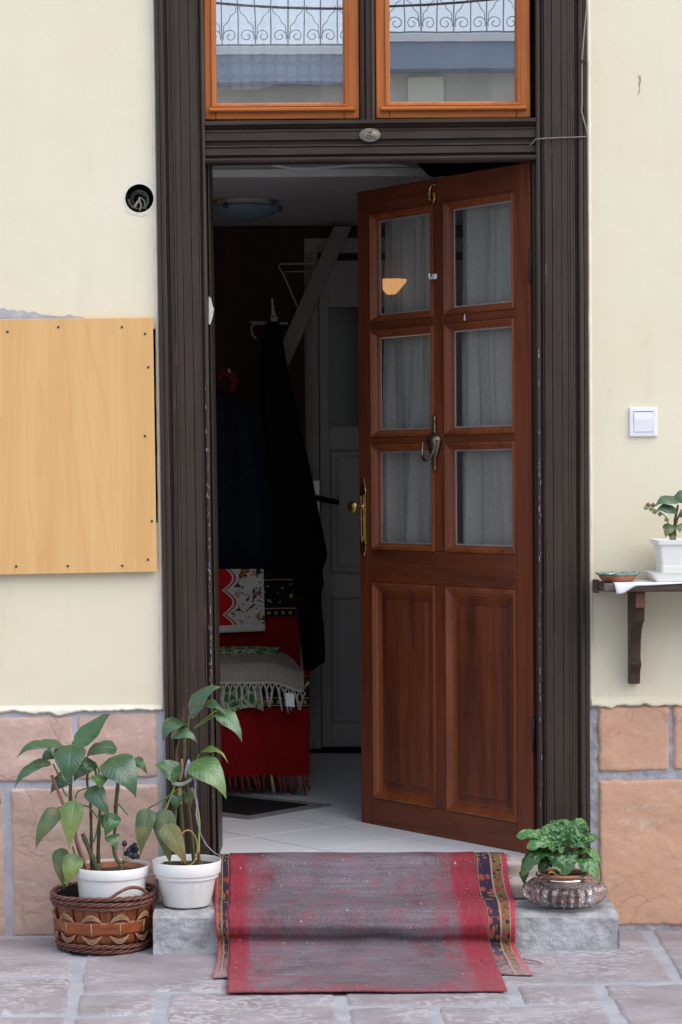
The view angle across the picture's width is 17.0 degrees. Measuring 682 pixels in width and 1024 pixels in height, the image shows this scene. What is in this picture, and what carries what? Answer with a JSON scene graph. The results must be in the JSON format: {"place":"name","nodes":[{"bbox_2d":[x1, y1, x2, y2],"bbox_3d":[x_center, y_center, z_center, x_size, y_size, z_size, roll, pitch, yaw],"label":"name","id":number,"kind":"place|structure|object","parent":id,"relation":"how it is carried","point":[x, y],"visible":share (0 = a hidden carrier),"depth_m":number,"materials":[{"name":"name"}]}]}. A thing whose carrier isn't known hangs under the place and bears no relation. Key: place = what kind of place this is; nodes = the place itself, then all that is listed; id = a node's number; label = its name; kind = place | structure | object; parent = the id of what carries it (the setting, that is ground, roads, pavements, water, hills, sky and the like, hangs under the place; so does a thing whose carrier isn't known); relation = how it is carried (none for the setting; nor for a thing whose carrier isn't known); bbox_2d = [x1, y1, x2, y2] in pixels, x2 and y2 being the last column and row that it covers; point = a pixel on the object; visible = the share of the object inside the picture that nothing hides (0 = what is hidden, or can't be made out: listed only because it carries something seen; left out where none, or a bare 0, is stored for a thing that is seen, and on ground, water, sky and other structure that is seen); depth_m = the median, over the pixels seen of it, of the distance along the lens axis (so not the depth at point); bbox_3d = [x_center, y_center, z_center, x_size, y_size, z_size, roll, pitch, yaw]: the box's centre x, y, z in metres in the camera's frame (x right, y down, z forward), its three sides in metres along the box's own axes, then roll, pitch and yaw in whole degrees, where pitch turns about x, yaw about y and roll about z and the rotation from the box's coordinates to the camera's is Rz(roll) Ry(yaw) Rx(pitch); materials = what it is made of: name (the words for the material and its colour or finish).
{"place":"outdoors","nodes":[
{"label":"outdoors","id":0,"kind":"place"},
{"bbox_2d":[213,163,462,226],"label":"interior ceiling","id":1,"kind":"structure","parent":0,"point":[321,197],"depth_m":7.91,"materials":[{"name":"white paint"}]},
{"bbox_2d":[213,197,282,221],"bbox_3d":[-0.345,-1.093,8.265,0.267,0.075,0.256,0,1,0],"label":"ceiling lamp","id":2,"kind":"object","parent":1,"relation":"attached to","point":[243,209],"visible":0.96,"depth_m":8.18,"materials":[{"name":"white glass"}]},
{"bbox_2d":[283,226,350,366],"bbox_3d":[-0.100,-0.843,8.929,0.284,0.551,0.040,0,1,0],"label":"slanting board","id":3,"kind":"object","parent":1,"relation":"attached to","point":[337,238],"visible":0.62,"depth_m":8.91,"materials":[{"name":"grey wood"}]},
{"bbox_2d":[250,298,287,339],"bbox_3d":[-0.280,-0.744,8.790,0.145,0.159,0.112,0,1,0],"label":"coat rack","id":4,"kind":"object","parent":3,"relation":"attached to","point":[273,317],"visible":0.87,"depth_m":8.79,"materials":[{"name":"silver metal"}]},
{"bbox_2d":[216,389,278,568],"bbox_3d":[-0.406,-0.114,8.459,0.345,0.683,0.276,0,1,0],"label":"hanging jacket","id":5,"kind":"object","parent":4,"relation":"hanging from","point":[245,533],"visible":0.56,"depth_m":8.35,"materials":[{"name":"blue fabric"}]},
{"bbox_2d":[258,321,326,595],"bbox_3d":[-0.195,-0.204,8.620,0.283,1.033,0.276,0,1,0],"label":"hanging coat","id":6,"kind":"object","parent":4,"relation":"hanging from","point":[300,547],"visible":0.78,"depth_m":8.52,"materials":[{"name":"black fabric"}]},
{"bbox_2d":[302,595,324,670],"bbox_3d":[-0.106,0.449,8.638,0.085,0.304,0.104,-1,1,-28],"label":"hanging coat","id":7,"kind":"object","parent":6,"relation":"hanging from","point":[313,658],"visible":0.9,"depth_m":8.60,"materials":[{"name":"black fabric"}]},
{"bbox_2d":[278,263,316,307],"bbox_3d":[-0.167,-0.887,8.963,0.160,0.184,0.056,0,1,0],"label":"wire rack","id":8,"kind":"object","parent":3,"relation":"attached to","point":[283,274],"visible":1,"depth_m":8.94,"materials":[{"name":"grey metal"}]},
{"bbox_2d":[272,164,408,169],"bbox_3d":[-0.013,-1.153,7.554,0.474,0.032,0.009,0,1,0],"label":"ceiling cable","id":9,"kind":"object","parent":1,"relation":"attached to","point":[336,166],"visible":0.79,"depth_m":7.55,"materials":[{"name":"white plastic"}]},
{"bbox_2d":[0,929,681,1023],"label":"courtyard paving","id":10,"kind":"structure","parent":0,"point":[635,977],"depth_m":5.72,"materials":[{"name":"stone"}]},
{"bbox_2d":[50,881,157,954],"bbox_3d":[-0.660,1.113,6.331,0.299,0.188,0.299,0,1,0],"label":"wicker basket","id":11,"kind":"object","parent":10,"relation":"on","point":[111,924],"visible":0.95,"depth_m":6.22,"materials":[{"name":"brown wicker"}]},
{"bbox_2d":[14,714,148,897],"bbox_3d":[-0.716,0.874,6.328,0.362,0.634,0.208,0,1,0],"label":"potted plant","id":12,"kind":"object","parent":11,"relation":"in","point":[97,876],"visible":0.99,"depth_m":6.27,"materials":[{"name":"plant"}]},
{"bbox_2d":[0,0,681,935],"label":"house wall","id":13,"kind":"structure","parent":10,"relation":"on","point":[78,164],"depth_m":6.50,"materials":[{"name":"paint"}]},
{"bbox_2d":[0,318,156,574],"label":"wall board","id":14,"kind":"object","parent":13,"relation":"attached to","point":[77,460],"depth_m":6.47,"materials":[{"name":"brown wood"}]},
{"bbox_2d":[127,189,149,211],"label":"junction cables","id":15,"kind":"object","parent":13,"relation":"attached to","point":[145,204],"visible":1,"depth_m":6.51,"materials":[{"name":"grey plastic"}]},
{"bbox_2d":[154,0,590,857],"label":"door frame","id":16,"kind":"object","parent":13,"relation":"attached to","point":[192,146],"visible":0.94,"depth_m":6.48,"materials":[{"name":"brown paint"}]},
{"bbox_2d":[204,0,358,120],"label":"transom window","id":17,"kind":"structure","parent":16,"relation":"attached to","point":[281,59],"depth_m":6.51,"materials":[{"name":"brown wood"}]},
{"bbox_2d":[348,162,536,852],"bbox_3d":[0.296,-0.009,6.886,0.101,2.004,0.842,-1,1,-37],"label":"front door","id":18,"kind":"structure","parent":16,"relation":"attached to","point":[472,667],"depth_m":6.87,"materials":[{"name":"wood"},{"name":"glass"},{"name":"brass"}]},
{"bbox_2d":[382,215,434,542],"bbox_3d":[0.237,-0.386,7.061,0.027,1.105,0.327,-1,1,-38],"label":"door curtain","id":19,"kind":"object","parent":18,"relation":"hanging from","point":[406,495],"depth_m":7.09,"materials":[{"name":"white fabric"}]},
{"bbox_2d":[462,202,515,544],"bbox_3d":[0.469,-0.373,6.754,0.026,1.085,0.348,-1,1,-36],"label":"door curtain","id":20,"kind":"object","parent":18,"relation":"hanging from","point":[486,401],"depth_m":6.80,"materials":[{"name":"white fabric"}]},
{"bbox_2d":[375,0,529,118],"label":"transom window","id":21,"kind":"structure","parent":16,"relation":"attached to","point":[441,59],"depth_m":6.51,"materials":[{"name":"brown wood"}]},
{"bbox_2d":[529,0,587,145],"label":"loose cable","id":22,"kind":"object","parent":16,"relation":"hanging from","point":[582,62],"visible":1,"depth_m":6.46,"materials":[{"name":"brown plastic"}]},
{"bbox_2d":[593,579,681,683],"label":"wall shelf","id":23,"kind":"object","parent":13,"relation":"attached to","point":[636,605],"depth_m":6.40,"materials":[{"name":"brown wood"}]},
{"bbox_2d":[612,580,681,593],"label":"shelf paper","id":24,"kind":"object","parent":23,"relation":"on","point":[622,587],"visible":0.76,"depth_m":6.30,"materials":[{"name":"white paper"}]},
{"bbox_2d":[595,571,639,581],"bbox_3d":[0.777,0.181,6.388,0.126,0.026,0.127,0,1,0],"label":"clay dish","id":25,"kind":"object","parent":24,"relation":"on","point":[613,576],"visible":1,"depth_m":6.35,"materials":[{"name":"ceramic"}]},
{"bbox_2d":[644,570,681,581],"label":"planter saucer","id":26,"kind":"object","parent":24,"relation":"on","point":[653,575],"visible":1,"depth_m":6.32,"materials":[{"name":"white plastic"}]},
{"bbox_2d":[644,490,681,572],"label":"potted begonia","id":27,"kind":"object","parent":26,"relation":"on","point":[668,555],"visible":1,"depth_m":6.34,"materials":[{"name":"ceramic"}]},
{"bbox_2d":[629,407,656,436],"bbox_3d":[0.862,-0.257,6.492,0.079,0.083,0.010,0,1,0],"label":"light switch","id":28,"kind":"object","parent":13,"relation":"attached to","point":[643,422],"visible":1,"depth_m":6.49,"materials":[{"name":"white plastic"}]},
{"bbox_2d":[213,851,542,992],"bbox_3d":[0.088,1.097,6.154,0.895,0.217,0.879,0,1,0],"label":"runner rug","id":29,"kind":"object","parent":10,"relation":"on","point":[395,922],"visible":0.99,"depth_m":6.20,"materials":[{"name":"red fabric"}]},
{"bbox_2d":[153,896,618,954],"bbox_3d":[0.125,1.149,6.369,1.278,0.121,0.295,0,1,0],"label":"door step","id":30,"kind":"object","parent":10,"relation":"on","point":[177,931],"depth_m":6.25,"materials":[{"name":"stone"}]},
{"bbox_2d":[135,685,241,907],"bbox_3d":[-0.420,0.784,6.337,0.299,0.616,0.193,0,1,0],"label":"potted plant","id":31,"kind":"object","parent":30,"relation":"on","point":[185,880],"visible":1,"depth_m":6.28,"materials":[{"name":"plant"}]},
{"bbox_2d":[159,858,579,897],"bbox_3d":[0.103,1.047,6.493,1.240,0.099,0.081,0,1,0],"label":"door sill","id":32,"kind":"structure","parent":30,"relation":"on","point":[514,869],"depth_m":6.49,"materials":[{"name":"stone"}]},
{"bbox_2d":[521,871,607,909],"bbox_3d":[0.624,1.054,6.351,0.239,0.090,0.239,0,1,0],"label":"glass bowl","id":33,"kind":"object","parent":30,"relation":"on","point":[538,889],"visible":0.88,"depth_m":6.27,"materials":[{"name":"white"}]},
{"bbox_2d":[516,817,601,884],"bbox_3d":[0.606,0.970,6.346,0.239,0.233,0.144,0,1,0],"label":"primrose plant","id":34,"kind":"object","parent":33,"relation":"in","point":[555,835],"visible":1,"depth_m":6.32,"materials":[{"name":"green plant"}]},
{"bbox_2d":[213,60,516,747],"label":"interior wall back","id":35,"kind":"structure","parent":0,"point":[249,282],"depth_m":9.11,"materials":[{"name":"white paint"}]},
{"bbox_2d":[213,226,462,244],"bbox_3d":[-0.298,-1.104,9.095,2.100,0.066,0.019,0,1,0],"label":"wall rail","id":36,"kind":"object","parent":35,"relation":"attached to","point":[271,235],"depth_m":9.09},
{"bbox_2d":[304,237,511,752],"bbox_3d":[0.299,-0.068,9.064,0.880,2.053,0.104,0,1,0],"label":"door","id":37,"kind":"structure","parent":35,"relation":"attached to","point":[331,354],"depth_m":9.09,"materials":[{"name":"grey wood"}]},
{"bbox_2d":[220,753,524,857],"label":"interior floor","id":38,"kind":"structure","parent":0,"point":[337,824],"depth_m":7.16,"materials":[{"name":"grey tile"}]},
{"bbox_2d":[222,793,330,819],"bbox_3d":[-0.468,0.979,7.708,0.800,0.006,0.402,0,1,40],"label":"floor mat","id":39,"kind":"object","parent":38,"relation":"on","point":[242,806],"visible":0.43,"depth_m":7.56,"materials":[{"name":"black"}]},
{"bbox_2d":[298,637,303,794],"bbox_3d":[-0.378,0.609,8.069,0.495,0.734,0.459,0,1,0],"label":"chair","id":40,"kind":"object","parent":38,"relation":"on","point":[299,777],"visible":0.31,"depth_m":7.86,"materials":[{"name":"brown wood"}]},
{"bbox_2d":[218,569,264,632],"bbox_3d":[-0.419,0.324,8.199,0.290,0.235,0.019,0,1,0],"label":"printed towel","id":41,"kind":"object","parent":40,"relation":"hanging from","point":[241,600],"visible":0.51,"depth_m":8.20,"materials":[{"name":"fabric"}]},
{"bbox_2d":[220,646,281,711],"bbox_3d":[-0.424,0.599,7.983,0.424,0.227,0.422,0,1,0],"label":"green cushion cloth","id":42,"kind":"object","parent":40,"relation":"on","point":[232,705],"visible":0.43,"depth_m":7.78,"materials":[{"name":"green fabric"}]},
{"bbox_2d":[220,652,305,712],"bbox_3d":[-0.373,0.593,7.921,0.506,0.183,0.356,0,1,0],"label":"woven throw","id":43,"kind":"object","parent":40,"relation":"on","point":[282,669],"visible":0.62,"depth_m":7.77,"materials":[{"name":"white fabric"}]},
{"bbox_2d":[219,569,309,795],"bbox_3d":[-0.382,0.590,8.044,0.549,0.759,0.512,0,1,0],"label":"red rug throw","id":44,"kind":"object","parent":40,"relation":"on","point":[275,740],"visible":0.32,"depth_m":7.81,"materials":[{"name":"red fabric"}]},
{"bbox_3d":[-0.411,-0.521,8.393,0.012,0.018,0.008,0,1,0],"label":"small hook","id":45,"kind":"object","parent":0,"visible":0},
{"bbox_2d":[217,369,237,391],"bbox_3d":[-0.419,-0.482,8.424,0.079,0.095,0.028,0,1,0],"label":"red scarf","id":46,"kind":"object","parent":45,"relation":"hanging from","point":[233,378],"visible":1,"depth_m":8.41,"materials":[{"name":"red fabric"}]}
]}

